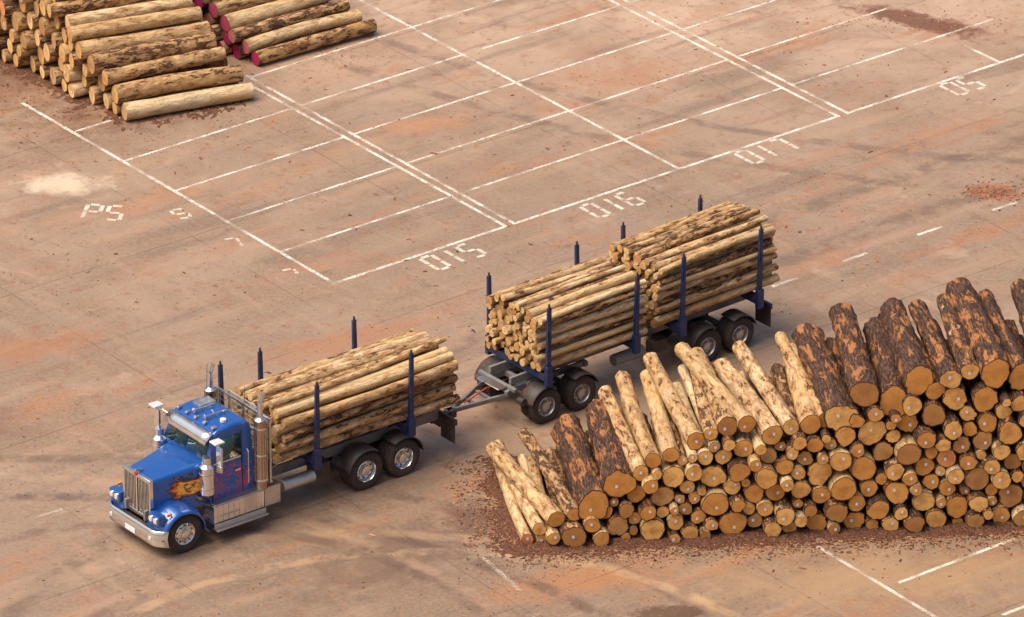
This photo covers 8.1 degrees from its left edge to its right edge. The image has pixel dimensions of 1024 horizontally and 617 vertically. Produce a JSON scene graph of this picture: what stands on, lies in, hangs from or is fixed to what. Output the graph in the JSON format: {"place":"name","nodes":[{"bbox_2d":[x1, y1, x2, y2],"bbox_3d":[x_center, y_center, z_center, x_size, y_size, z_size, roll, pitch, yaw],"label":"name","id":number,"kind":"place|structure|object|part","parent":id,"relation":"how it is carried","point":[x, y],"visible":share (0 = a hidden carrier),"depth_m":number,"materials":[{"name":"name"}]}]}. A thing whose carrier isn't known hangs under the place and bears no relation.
{"place":"outdoors","nodes":[
{"label":"outdoors","id":0,"kind":"place"},
{"bbox_2d":[0,0,1023,616],"bbox_3d":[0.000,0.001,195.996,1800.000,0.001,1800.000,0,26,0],"label":"ground","id":1,"kind":"structure","parent":0,"point":[948,142],"depth_m":199.84,"materials":[{"name":"concrete"}]},
{"bbox_2d":[81,204,122,220],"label":"painted bay number","id":2,"kind":"object","parent":1,"relation":"on","point":[101,208],"visible":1,"depth_m":201.57,"materials":[{"name":"paint"}]},
{"bbox_2d":[0,52,246,142],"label":"bark debris","id":3,"kind":"object","parent":1,"relation":"on","point":[32,77],"visible":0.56,"depth_m":208.04,"materials":[{"name":"brown wood"}]},
{"bbox_2d":[0,0,254,120],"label":"log pile","id":4,"kind":"object","parent":1,"relation":"on","point":[128,60],"visible":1,"depth_m":207.97,"materials":[{"name":"beige wood"}]},
{"bbox_2d":[170,208,191,218],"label":"painted bay number","id":5,"kind":"object","parent":1,"relation":"on","point":[172,212],"visible":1,"depth_m":201.40,"materials":[{"name":"paint"}]},
{"bbox_2d":[225,237,243,245],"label":"painted bay number","id":6,"kind":"object","parent":1,"relation":"on","point":[240,243],"visible":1,"depth_m":199.86,"materials":[{"name":"paint"}]},
{"bbox_2d":[192,0,376,65],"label":"log pile","id":7,"kind":"object","parent":1,"relation":"on","point":[260,32],"visible":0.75,"depth_m":211.12,"materials":[{"name":"brown wood"}]},
{"bbox_2d":[109,316,460,552],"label":"logging truck","id":8,"kind":"object","parent":1,"relation":"on","point":[358,415],"visible":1,"depth_m":184.66,"materials":[{"name":"metal"}]},
{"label":"windows","id":9,"kind":"part","parent":8,"relation":"part of","materials":[{"name":"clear glass"}]},
{"bbox_2d":[419,243,486,269],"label":"painted bay number","id":10,"kind":"object","parent":1,"relation":"on","point":[450,254],"visible":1,"depth_m":198.85,"materials":[{"name":"paint"}]},
{"bbox_2d":[21,0,1023,615],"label":"parking bay markings","id":11,"kind":"object","parent":1,"relation":"on","point":[547,164],"visible":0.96,"depth_m":206.44,"materials":[{"name":"paint"}]},
{"bbox_2d":[444,194,779,423],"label":"logging trailer","id":12,"kind":"object","parent":1,"relation":"on","point":[683,277],"visible":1,"depth_m":190.96,"materials":[{"name":"wood"}]},
{"bbox_2d":[579,192,645,217],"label":"painted bay number","id":13,"kind":"object","parent":1,"relation":"on","point":[615,205],"visible":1,"depth_m":201.93,"materials":[{"name":"paint"}]},
{"bbox_2d":[472,447,1023,560],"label":"bark debris","id":14,"kind":"object","parent":1,"relation":"on","point":[755,536],"visible":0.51,"depth_m":184.04,"materials":[{"name":"brown wood"}]},
{"bbox_2d":[485,277,1023,546],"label":"log pile","id":15,"kind":"object","parent":1,"relation":"on","point":[847,426],"visible":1,"depth_m":183.88,"materials":[{"name":"brown wood"}]},
{"bbox_2d":[734,138,798,163],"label":"painted bay number","id":16,"kind":"object","parent":1,"relation":"on","point":[759,146],"visible":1,"depth_m":205.03,"materials":[{"name":"paint"}]},
{"bbox_2d":[939,76,986,94],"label":"painted bay number","id":17,"kind":"object","parent":1,"relation":"on","point":[960,82],"visible":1,"depth_m":209.18,"materials":[{"name":"paint"}]}
]}

